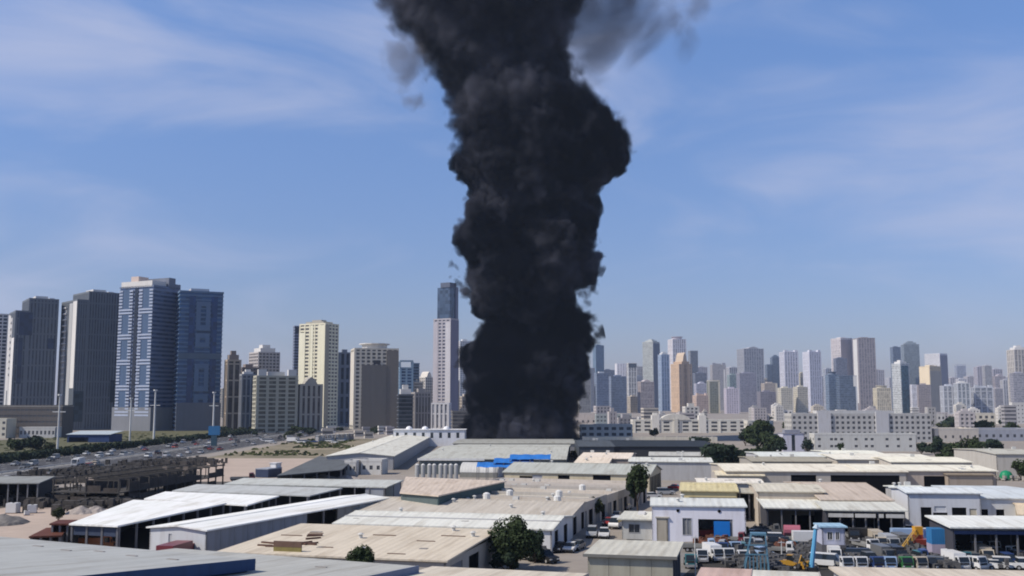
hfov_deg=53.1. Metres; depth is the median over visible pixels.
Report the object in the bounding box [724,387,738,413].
tower
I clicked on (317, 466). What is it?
open shed
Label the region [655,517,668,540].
door
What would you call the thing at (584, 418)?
white house
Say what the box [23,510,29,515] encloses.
water tank
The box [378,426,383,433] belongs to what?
block
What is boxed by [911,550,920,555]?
suv
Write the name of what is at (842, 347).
tower
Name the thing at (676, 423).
apartment building
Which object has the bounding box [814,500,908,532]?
canopy
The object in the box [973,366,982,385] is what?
apartment block
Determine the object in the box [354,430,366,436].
block
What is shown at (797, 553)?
scrap heap
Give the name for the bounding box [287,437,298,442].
box truck
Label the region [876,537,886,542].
flatbed truck
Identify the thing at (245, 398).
tower
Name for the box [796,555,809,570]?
excavator
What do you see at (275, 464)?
white kiosk
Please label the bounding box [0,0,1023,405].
sky
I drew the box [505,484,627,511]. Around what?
workshop
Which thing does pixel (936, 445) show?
tree
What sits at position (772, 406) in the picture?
block
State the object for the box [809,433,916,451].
two storey block
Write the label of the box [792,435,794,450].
window
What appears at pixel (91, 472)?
scrap heap
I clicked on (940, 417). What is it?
white house
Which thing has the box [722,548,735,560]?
flatbed truck
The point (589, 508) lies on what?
workshop
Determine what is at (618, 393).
tower
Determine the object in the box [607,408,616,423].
block
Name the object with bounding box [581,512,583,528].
door
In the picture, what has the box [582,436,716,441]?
boundary wall
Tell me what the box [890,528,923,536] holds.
box truck
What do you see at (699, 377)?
tower
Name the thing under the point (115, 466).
scrap heap
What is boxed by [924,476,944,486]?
door
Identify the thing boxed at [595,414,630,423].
apartment house
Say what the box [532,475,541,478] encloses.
door panel
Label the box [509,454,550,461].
blue canopy
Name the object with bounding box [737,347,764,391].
tower
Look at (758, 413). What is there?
block
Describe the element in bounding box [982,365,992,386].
apartment block
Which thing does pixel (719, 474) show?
warehouse
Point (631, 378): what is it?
tower
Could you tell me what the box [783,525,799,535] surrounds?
pink tank
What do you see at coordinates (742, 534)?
flatbed truck
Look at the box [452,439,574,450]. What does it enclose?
burning warehouse
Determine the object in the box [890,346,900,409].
tower
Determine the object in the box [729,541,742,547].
flatbed truck
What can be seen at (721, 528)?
door
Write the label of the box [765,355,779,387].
tower
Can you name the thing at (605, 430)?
white house
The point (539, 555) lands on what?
tree
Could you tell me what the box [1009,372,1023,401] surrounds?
tower
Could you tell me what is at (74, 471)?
scrap heap
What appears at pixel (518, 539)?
tree
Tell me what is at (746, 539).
flatbed truck
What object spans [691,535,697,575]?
utility pole
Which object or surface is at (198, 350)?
tower
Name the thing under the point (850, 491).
pink workshop
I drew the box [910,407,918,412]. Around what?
block
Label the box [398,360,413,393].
tower
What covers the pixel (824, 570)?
truck yard
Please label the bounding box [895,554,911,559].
scrap heap
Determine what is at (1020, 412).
white house
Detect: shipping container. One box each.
[156,540,194,549]
[255,467,281,477]
[926,527,944,554]
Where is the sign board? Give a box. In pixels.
[273,541,301,551]
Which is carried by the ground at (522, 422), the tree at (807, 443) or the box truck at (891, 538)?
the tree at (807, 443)
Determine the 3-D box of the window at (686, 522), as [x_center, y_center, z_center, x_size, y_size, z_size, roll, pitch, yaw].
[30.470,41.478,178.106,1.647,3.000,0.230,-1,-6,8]
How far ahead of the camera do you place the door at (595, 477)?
272.80 m
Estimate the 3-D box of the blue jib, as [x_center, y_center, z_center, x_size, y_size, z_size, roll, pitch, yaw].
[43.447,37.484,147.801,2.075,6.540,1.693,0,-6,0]
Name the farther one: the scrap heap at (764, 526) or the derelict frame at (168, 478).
the derelict frame at (168, 478)
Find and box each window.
[628,524,639,532]
[682,518,691,534]
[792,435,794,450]
[827,532,832,539]
[835,532,839,539]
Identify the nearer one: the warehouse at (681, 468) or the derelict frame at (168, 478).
the derelict frame at (168, 478)
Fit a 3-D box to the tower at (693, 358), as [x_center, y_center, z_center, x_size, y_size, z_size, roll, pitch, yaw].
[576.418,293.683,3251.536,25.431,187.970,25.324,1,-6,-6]
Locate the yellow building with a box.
[679,482,738,497]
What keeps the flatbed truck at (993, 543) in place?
on the truck yard at (824, 570)
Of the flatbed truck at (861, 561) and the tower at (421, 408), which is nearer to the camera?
the flatbed truck at (861, 561)
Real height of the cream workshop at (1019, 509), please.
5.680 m
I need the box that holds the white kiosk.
[269,462,281,467]
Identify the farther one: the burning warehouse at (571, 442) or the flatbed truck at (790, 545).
the burning warehouse at (571, 442)
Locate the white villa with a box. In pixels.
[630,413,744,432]
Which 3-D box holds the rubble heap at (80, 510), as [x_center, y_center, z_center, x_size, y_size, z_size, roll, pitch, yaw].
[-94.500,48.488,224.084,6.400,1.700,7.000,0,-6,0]
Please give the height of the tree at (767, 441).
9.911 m
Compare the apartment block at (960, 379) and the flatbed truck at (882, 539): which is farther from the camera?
the apartment block at (960, 379)
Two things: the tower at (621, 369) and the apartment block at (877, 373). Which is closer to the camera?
the tower at (621, 369)
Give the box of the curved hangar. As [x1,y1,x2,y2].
[460,462,502,477]
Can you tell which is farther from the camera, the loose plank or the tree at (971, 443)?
the tree at (971, 443)
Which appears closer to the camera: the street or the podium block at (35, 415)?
the street
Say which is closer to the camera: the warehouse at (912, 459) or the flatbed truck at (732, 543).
the flatbed truck at (732, 543)
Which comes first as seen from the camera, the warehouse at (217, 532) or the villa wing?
the warehouse at (217, 532)
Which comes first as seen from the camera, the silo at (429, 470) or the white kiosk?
the silo at (429, 470)
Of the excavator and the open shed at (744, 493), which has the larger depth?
the open shed at (744, 493)
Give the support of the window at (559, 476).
in the warehouse at (584, 471)
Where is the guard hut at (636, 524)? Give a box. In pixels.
[617,511,651,539]
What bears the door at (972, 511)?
in the white workshop at (918, 503)
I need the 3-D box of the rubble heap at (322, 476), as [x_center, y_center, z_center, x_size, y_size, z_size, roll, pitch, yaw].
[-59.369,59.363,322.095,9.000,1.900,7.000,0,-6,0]
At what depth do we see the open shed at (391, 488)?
247.17 m
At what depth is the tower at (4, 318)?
972.00 m
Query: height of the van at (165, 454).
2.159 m
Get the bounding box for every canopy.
[476,462,511,479]
[493,458,533,477]
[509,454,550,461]
[756,497,821,530]
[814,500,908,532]
[925,515,1023,556]
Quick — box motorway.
[0,426,351,475]
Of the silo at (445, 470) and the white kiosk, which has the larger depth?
the white kiosk
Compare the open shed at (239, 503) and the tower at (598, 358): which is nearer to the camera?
the open shed at (239, 503)
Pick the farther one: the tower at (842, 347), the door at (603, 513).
the tower at (842, 347)
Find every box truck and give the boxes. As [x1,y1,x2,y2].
[71,457,84,466]
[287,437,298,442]
[702,542,723,561]
[791,530,812,541]
[827,545,842,555]
[848,527,872,541]
[868,529,882,538]
[870,543,895,555]
[878,533,900,544]
[883,543,908,555]
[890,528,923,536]
[890,532,911,541]
[941,549,970,568]
[971,543,995,556]
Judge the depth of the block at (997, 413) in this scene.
1165.64 m
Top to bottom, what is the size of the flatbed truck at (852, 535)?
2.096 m
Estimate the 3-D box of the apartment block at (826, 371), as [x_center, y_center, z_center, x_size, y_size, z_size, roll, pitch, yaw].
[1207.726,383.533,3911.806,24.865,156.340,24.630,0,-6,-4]
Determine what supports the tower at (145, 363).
on the ground at (522, 422)
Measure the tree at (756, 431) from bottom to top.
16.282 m
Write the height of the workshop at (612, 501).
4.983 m
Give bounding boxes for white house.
[344,459,360,474]
[360,458,387,474]
[574,413,595,425]
[579,424,632,437]
[936,414,944,426]
[1009,402,1023,423]
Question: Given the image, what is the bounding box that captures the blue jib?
[807,524,818,570]
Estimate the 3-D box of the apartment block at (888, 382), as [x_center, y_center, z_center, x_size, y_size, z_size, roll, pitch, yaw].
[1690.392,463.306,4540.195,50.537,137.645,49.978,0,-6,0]
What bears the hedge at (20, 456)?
on the ground at (522, 422)
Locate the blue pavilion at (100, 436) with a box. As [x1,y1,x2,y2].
[66,431,121,441]
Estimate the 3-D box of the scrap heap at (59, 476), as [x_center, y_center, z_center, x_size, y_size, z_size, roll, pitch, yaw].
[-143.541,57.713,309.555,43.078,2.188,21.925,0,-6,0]
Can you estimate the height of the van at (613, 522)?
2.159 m
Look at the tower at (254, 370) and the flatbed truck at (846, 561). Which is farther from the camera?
the tower at (254, 370)
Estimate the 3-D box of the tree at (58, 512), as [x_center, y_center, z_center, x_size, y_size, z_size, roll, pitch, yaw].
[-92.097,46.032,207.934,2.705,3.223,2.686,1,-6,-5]
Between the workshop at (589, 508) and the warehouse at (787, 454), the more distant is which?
the warehouse at (787, 454)
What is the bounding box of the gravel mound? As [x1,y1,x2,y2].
[0,514,30,525]
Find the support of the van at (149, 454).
on the motorway
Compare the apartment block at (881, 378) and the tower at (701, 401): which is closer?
the tower at (701, 401)
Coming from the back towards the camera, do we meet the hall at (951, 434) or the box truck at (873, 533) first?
the hall at (951, 434)
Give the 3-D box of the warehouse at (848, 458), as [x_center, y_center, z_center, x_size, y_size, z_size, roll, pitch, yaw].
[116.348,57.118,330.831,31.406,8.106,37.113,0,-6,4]
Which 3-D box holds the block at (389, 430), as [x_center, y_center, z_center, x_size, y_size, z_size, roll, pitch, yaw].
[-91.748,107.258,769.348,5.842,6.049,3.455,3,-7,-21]
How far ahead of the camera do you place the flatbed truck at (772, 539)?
168.71 m
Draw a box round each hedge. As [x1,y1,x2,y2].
[0,429,257,463]
[0,443,101,453]
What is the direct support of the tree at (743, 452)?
on the ground at (522, 422)
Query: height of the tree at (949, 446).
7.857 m
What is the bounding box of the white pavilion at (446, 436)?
[392,426,466,445]
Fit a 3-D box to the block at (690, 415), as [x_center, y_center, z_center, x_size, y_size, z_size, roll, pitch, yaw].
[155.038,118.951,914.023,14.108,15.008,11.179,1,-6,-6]
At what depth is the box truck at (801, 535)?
172.91 m
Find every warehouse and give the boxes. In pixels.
[0,537,255,575]
[146,494,388,550]
[157,548,418,575]
[219,523,495,569]
[325,435,429,469]
[332,495,587,534]
[332,507,574,552]
[400,477,506,504]
[407,566,588,575]
[417,444,570,473]
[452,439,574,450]
[502,460,662,491]
[574,438,615,458]
[574,456,612,462]
[579,450,636,463]
[610,438,710,456]
[628,455,712,480]
[648,451,703,456]
[695,477,763,487]
[697,567,751,575]
[709,461,908,493]
[713,470,764,481]
[738,454,833,463]
[746,450,833,458]
[750,570,820,575]
[810,448,883,453]
[819,452,929,463]
[828,566,1023,575]
[845,464,998,486]
[872,454,973,464]
[883,482,922,496]
[943,468,994,485]
[952,447,1023,475]
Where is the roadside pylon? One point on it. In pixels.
(213, 431)
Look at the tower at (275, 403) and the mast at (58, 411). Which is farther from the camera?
the tower at (275, 403)
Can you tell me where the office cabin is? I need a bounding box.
[813,523,847,552]
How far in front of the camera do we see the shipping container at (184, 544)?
149.84 m
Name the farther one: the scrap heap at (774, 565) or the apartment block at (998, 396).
the apartment block at (998, 396)
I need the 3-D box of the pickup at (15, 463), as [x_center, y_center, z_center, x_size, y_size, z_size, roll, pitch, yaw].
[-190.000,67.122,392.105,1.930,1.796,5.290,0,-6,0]
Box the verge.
[0,430,221,460]
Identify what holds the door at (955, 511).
in the white workshop at (918, 503)
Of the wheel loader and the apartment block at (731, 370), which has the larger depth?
the apartment block at (731, 370)
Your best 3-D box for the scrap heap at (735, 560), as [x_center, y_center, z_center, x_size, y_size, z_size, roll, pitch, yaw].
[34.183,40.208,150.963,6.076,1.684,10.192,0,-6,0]
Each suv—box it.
[19,463,30,468]
[533,548,559,563]
[586,525,597,537]
[656,487,675,494]
[754,538,762,543]
[766,532,783,538]
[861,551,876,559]
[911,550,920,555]
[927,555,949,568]
[967,555,998,569]
[968,551,979,555]
[991,555,1023,569]
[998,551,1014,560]
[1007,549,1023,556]
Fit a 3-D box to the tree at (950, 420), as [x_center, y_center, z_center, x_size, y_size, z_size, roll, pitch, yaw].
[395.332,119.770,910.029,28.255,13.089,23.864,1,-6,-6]
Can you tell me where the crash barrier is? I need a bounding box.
[0,425,344,473]
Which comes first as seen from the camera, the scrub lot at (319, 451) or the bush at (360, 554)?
the bush at (360, 554)
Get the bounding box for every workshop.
[466,492,594,526]
[476,489,606,522]
[492,478,646,504]
[502,488,617,516]
[505,482,637,508]
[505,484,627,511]
[650,494,747,541]
[747,480,825,526]
[783,479,894,500]
[888,486,982,527]
[931,485,1023,515]
[1013,503,1023,515]
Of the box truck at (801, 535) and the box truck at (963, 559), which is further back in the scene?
the box truck at (801, 535)
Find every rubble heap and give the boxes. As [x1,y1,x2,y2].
[65,505,91,514]
[89,506,106,513]
[310,474,335,478]
[333,475,360,478]
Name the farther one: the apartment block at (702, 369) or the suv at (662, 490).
the apartment block at (702, 369)
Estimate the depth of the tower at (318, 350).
1026.94 m
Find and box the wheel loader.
[779,554,805,569]
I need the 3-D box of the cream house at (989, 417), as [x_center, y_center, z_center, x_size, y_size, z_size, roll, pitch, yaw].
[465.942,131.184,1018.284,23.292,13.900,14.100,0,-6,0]
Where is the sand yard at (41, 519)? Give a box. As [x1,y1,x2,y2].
[0,507,141,538]
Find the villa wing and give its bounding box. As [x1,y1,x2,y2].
[744,420,773,433]
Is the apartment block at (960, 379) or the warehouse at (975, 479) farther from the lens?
the apartment block at (960, 379)
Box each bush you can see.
[345,544,374,562]
[489,551,518,569]
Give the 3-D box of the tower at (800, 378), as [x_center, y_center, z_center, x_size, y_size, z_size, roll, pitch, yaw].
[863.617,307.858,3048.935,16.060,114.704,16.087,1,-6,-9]
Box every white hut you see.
[315,435,320,441]
[344,433,348,439]
[349,433,353,439]
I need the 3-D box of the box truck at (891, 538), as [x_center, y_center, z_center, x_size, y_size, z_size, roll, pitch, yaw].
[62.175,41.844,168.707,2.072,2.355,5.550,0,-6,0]
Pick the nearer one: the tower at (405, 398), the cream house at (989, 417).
the tower at (405, 398)
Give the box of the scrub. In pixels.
[224,437,355,455]
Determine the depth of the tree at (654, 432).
690.98 m
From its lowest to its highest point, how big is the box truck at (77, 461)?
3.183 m
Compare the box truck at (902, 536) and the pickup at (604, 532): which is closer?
the box truck at (902, 536)
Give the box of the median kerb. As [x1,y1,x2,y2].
[0,426,343,474]
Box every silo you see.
[415,464,418,476]
[421,464,424,476]
[427,464,431,477]
[432,464,435,477]
[438,464,442,477]
[443,464,447,477]
[449,464,452,478]
[454,464,457,478]
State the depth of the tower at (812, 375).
2855.98 m
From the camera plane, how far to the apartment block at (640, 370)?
4361.69 m
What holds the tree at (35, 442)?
on the verge
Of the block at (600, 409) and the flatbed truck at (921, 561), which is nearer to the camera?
the flatbed truck at (921, 561)
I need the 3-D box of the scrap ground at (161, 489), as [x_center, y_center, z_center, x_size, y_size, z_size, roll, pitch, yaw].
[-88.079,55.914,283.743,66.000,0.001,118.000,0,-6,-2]
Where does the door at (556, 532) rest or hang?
in the warehouse at (554, 528)
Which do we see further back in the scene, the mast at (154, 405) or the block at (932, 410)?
the block at (932, 410)
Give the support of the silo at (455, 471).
on the ground at (522, 422)
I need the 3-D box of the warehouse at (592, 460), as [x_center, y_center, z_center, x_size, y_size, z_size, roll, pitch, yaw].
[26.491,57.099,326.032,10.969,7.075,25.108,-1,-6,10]
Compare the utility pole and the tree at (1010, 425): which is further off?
the tree at (1010, 425)
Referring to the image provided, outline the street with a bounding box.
[586,515,751,575]
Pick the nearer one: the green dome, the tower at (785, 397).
the green dome
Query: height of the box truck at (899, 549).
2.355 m
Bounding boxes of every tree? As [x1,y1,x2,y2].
[6,437,23,450]
[21,435,45,449]
[43,441,55,448]
[51,507,64,519]
[285,431,296,434]
[290,426,301,432]
[302,427,316,434]
[487,514,541,569]
[527,529,544,562]
[569,450,575,458]
[593,496,603,513]
[625,463,649,510]
[649,427,659,436]
[688,436,710,442]
[699,442,739,462]
[738,428,746,445]
[738,448,751,455]
[743,419,774,447]
[749,445,768,451]
[761,434,785,451]
[771,441,786,451]
[800,438,812,451]
[837,443,843,449]
[916,442,926,453]
[925,436,946,456]
[935,423,949,426]
[935,449,953,456]
[940,416,954,426]
[942,442,962,453]
[959,437,985,448]
[973,420,995,427]
[983,438,1003,448]
[1003,422,1020,427]
[1011,459,1023,479]
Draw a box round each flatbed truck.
[230,472,254,480]
[683,538,715,551]
[683,554,697,568]
[693,539,726,550]
[693,549,709,562]
[714,531,746,540]
[716,542,728,547]
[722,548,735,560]
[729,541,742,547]
[737,550,750,556]
[741,537,753,543]
[750,523,781,532]
[767,536,779,544]
[767,541,795,552]
[834,556,854,566]
[845,530,860,542]
[851,539,880,548]
[853,556,868,566]
[868,556,884,567]
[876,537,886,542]
[884,556,897,567]
[897,556,914,567]
[911,548,929,556]
[913,556,928,567]
[971,556,988,569]
[988,541,1001,547]
[998,545,1016,551]
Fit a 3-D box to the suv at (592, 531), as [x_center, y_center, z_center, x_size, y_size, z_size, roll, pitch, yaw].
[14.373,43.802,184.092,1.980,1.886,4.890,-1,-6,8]
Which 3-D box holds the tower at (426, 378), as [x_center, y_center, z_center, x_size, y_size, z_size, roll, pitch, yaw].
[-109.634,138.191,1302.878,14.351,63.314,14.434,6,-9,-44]
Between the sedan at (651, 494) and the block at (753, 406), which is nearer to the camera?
the sedan at (651, 494)
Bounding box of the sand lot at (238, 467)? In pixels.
[88,458,313,481]
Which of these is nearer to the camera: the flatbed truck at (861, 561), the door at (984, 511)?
the flatbed truck at (861, 561)
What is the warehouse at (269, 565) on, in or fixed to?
on the ground at (522, 422)
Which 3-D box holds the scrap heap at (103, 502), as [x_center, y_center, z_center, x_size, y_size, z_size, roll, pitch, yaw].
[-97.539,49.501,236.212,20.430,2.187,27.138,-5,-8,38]
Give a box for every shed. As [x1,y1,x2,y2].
[0,476,54,505]
[29,527,65,541]
[49,520,76,542]
[69,500,226,549]
[144,491,278,513]
[172,484,341,505]
[224,478,402,496]
[277,456,347,478]
[583,539,683,575]
[737,488,753,520]
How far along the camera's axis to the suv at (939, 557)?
148.62 m
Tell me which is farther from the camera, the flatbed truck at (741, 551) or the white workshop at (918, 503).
the white workshop at (918, 503)
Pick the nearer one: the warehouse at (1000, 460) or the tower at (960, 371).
the warehouse at (1000, 460)
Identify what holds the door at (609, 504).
in the workshop at (612, 501)
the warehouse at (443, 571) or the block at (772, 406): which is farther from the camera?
the block at (772, 406)
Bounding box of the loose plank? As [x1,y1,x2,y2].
[305,537,320,539]
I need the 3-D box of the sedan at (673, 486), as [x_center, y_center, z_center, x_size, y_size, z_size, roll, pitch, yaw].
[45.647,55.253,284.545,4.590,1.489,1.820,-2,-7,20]
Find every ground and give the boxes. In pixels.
[0,406,1023,572]
[0,482,227,508]
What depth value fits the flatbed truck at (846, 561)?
146.33 m
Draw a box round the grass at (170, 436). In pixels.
[0,433,184,450]
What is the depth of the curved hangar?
330.82 m
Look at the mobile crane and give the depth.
167.64 m
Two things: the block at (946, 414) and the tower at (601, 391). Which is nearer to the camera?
the block at (946, 414)
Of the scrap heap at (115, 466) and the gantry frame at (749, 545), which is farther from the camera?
the scrap heap at (115, 466)
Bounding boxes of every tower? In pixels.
[0,314,8,404]
[4,296,58,404]
[56,289,119,429]
[111,276,180,430]
[172,288,223,430]
[223,351,241,430]
[238,369,255,428]
[241,364,259,374]
[249,345,279,371]
[252,369,298,432]
[292,326,298,375]
[297,377,322,431]
[298,320,338,426]
[337,349,350,425]
[349,343,398,428]
[396,385,413,428]
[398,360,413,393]
[411,389,430,428]
[413,363,419,381]
[419,372,432,402]
[431,403,450,428]
[433,282,458,410]
[451,411,469,429]
[459,339,471,395]
[575,367,594,411]
[576,379,590,412]
[593,345,603,372]
[594,372,608,405]
[609,375,626,412]
[615,363,626,378]
[627,363,636,395]
[627,395,637,412]
[637,379,653,412]
[642,339,659,410]
[658,352,669,410]
[668,337,685,409]
[671,352,692,411]
[688,351,697,394]
[692,393,708,413]
[693,372,706,394]
[694,382,706,394]
[707,380,720,412]
[710,363,725,410]
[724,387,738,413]
[727,374,735,387]
[736,372,756,411]
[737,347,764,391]
[757,390,775,413]
[761,382,777,402]
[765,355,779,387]
[777,386,792,409]
[779,350,798,394]
[793,385,807,412]
[799,372,802,384]
[802,350,822,410]
[825,372,838,409]
[831,337,853,375]
[833,357,847,375]
[836,376,857,409]
[852,337,876,409]
[873,386,891,410]
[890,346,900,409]
[891,360,910,412]
[901,341,919,384]
[910,385,917,406]
[917,383,930,412]
[919,365,941,411]
[924,353,948,385]
[940,384,953,413]
[953,381,970,408]
[954,364,965,377]
[970,385,994,412]
[992,374,1005,387]
[1006,345,1023,401]
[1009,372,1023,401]
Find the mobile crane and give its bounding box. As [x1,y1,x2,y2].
[902,526,926,546]
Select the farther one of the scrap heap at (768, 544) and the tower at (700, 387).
the tower at (700, 387)
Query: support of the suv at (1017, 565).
on the truck yard at (824, 570)
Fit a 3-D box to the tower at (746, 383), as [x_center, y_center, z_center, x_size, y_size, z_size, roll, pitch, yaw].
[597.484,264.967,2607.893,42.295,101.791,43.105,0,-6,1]
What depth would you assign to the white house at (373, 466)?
344.10 m
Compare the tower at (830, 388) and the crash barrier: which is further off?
the tower at (830, 388)
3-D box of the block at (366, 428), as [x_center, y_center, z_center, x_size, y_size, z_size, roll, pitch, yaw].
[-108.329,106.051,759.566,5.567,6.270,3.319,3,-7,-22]
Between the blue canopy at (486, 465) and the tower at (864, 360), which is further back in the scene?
the tower at (864, 360)
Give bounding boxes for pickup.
[10,461,20,465]
[45,457,55,460]
[598,527,609,538]
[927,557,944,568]
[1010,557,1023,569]
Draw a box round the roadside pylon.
[208,426,220,445]
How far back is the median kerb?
448.37 m
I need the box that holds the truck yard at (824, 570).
[627,527,1023,575]
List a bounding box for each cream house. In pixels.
[0,418,16,437]
[975,413,995,426]
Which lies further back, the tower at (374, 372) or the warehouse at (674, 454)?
the tower at (374, 372)
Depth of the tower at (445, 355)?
1025.68 m
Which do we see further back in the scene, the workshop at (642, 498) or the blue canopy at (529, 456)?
the blue canopy at (529, 456)
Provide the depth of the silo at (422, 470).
306.95 m
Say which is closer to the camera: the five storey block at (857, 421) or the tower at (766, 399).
the five storey block at (857, 421)
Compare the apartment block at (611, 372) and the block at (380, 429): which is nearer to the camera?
the block at (380, 429)
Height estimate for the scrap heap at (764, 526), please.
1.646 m
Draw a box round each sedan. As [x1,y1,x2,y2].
[553,541,565,552]
[562,541,577,552]
[573,539,585,550]
[602,517,610,525]
[611,511,621,516]
[626,503,631,509]
[647,492,662,497]
[667,484,679,489]
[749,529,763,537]
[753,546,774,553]
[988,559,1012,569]
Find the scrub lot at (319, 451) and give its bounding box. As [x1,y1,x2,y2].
[208,439,376,457]
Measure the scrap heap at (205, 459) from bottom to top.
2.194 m
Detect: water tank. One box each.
[5,502,20,513]
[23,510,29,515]
[27,504,36,512]
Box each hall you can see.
[932,427,978,441]
[979,428,1023,440]
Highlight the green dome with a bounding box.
[999,470,1011,480]
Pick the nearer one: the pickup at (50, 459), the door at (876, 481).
the door at (876, 481)
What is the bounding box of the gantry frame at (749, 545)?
[744,532,769,569]
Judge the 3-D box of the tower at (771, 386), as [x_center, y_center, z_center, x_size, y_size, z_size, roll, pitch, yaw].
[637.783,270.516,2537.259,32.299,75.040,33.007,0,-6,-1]
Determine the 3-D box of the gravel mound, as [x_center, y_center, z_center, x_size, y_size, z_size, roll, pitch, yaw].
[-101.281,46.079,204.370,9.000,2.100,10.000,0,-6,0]
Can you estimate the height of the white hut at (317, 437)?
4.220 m
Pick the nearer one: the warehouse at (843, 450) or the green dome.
the green dome
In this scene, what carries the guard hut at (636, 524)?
on the truck yard at (824, 570)
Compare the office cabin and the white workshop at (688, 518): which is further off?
the white workshop at (688, 518)
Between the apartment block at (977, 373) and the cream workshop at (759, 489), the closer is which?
the cream workshop at (759, 489)
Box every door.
[450,560,461,566]
[469,552,477,567]
[555,530,557,541]
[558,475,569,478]
[564,524,566,542]
[573,517,575,534]
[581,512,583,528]
[589,509,591,524]
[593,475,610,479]
[602,504,604,519]
[608,502,610,516]
[613,500,615,510]
[619,498,621,511]
[655,517,668,540]
[714,521,729,536]
[791,475,815,481]
[791,515,814,526]
[831,475,899,493]
[921,507,931,527]
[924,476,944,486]
[933,513,947,514]
[952,507,965,514]
[969,509,976,514]
[981,509,987,515]
[996,509,1003,515]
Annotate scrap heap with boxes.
[0,490,54,503]
[3,493,84,512]
[12,474,101,483]
[17,467,141,476]
[26,485,126,495]
[38,496,141,514]
[39,464,172,469]
[67,469,187,476]
[105,458,224,465]
[155,456,227,463]
[693,532,730,542]
[700,538,728,543]
[721,553,758,569]
[728,544,754,556]
[746,537,774,547]
[751,522,782,534]
[752,550,788,565]
[754,556,790,570]
[774,538,795,546]
[780,550,818,568]
[795,542,818,554]
[842,552,869,561]
[860,536,872,541]
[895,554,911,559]
[899,540,926,553]
[926,552,960,568]
[956,544,971,549]
[977,552,1008,569]
[997,474,1023,480]
[998,547,1023,557]
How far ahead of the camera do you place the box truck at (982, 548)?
154.53 m
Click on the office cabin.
(830, 533)
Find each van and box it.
[28,459,38,465]
[51,453,59,458]
[95,452,103,456]
[119,451,127,455]
[144,452,152,456]
[162,452,170,456]
[608,515,621,528]
[808,552,838,566]
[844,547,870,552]
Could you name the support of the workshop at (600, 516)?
on the ground at (522, 422)
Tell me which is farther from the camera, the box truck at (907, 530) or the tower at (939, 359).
the tower at (939, 359)
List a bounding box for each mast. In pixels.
[53,394,65,448]
[126,398,135,440]
[150,390,159,438]
[209,392,218,425]
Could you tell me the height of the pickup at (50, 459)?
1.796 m
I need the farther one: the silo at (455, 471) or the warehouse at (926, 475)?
the silo at (455, 471)
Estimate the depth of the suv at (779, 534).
175.99 m
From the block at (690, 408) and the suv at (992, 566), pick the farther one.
the block at (690, 408)
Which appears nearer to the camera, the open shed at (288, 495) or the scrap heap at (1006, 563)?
the scrap heap at (1006, 563)
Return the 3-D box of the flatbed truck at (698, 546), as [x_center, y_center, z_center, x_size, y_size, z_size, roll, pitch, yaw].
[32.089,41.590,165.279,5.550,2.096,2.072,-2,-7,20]
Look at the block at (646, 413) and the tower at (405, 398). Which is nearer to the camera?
the tower at (405, 398)
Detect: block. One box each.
[0,405,73,436]
[19,427,61,437]
[220,386,223,417]
[321,429,333,435]
[326,426,335,432]
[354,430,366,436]
[362,427,369,431]
[364,432,373,437]
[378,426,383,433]
[386,427,393,434]
[414,379,423,391]
[458,381,459,410]
[460,394,472,421]
[593,406,610,413]
[604,369,614,387]
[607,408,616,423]
[617,414,635,423]
[637,366,642,375]
[637,375,642,395]
[641,408,658,418]
[676,413,694,418]
[682,403,698,418]
[698,366,707,381]
[726,367,736,387]
[749,405,757,419]
[751,408,766,419]
[771,403,777,419]
[774,404,783,420]
[778,430,804,451]
[784,410,931,441]
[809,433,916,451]
[811,404,823,412]
[823,368,831,408]
[876,369,884,385]
[876,370,878,385]
[885,377,891,407]
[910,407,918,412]
[925,407,936,426]
[937,412,948,418]
[948,377,957,385]
[953,402,966,409]
[954,405,960,411]
[954,409,975,427]
[955,378,966,382]
[963,376,973,389]
[968,407,979,412]
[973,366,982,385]
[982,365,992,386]
[992,368,1002,375]
[993,387,1003,409]
[995,405,1001,423]
[1000,379,1008,404]
[1000,405,1017,427]
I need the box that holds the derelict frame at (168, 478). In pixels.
[51,464,224,499]
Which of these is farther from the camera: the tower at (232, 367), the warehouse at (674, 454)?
the tower at (232, 367)

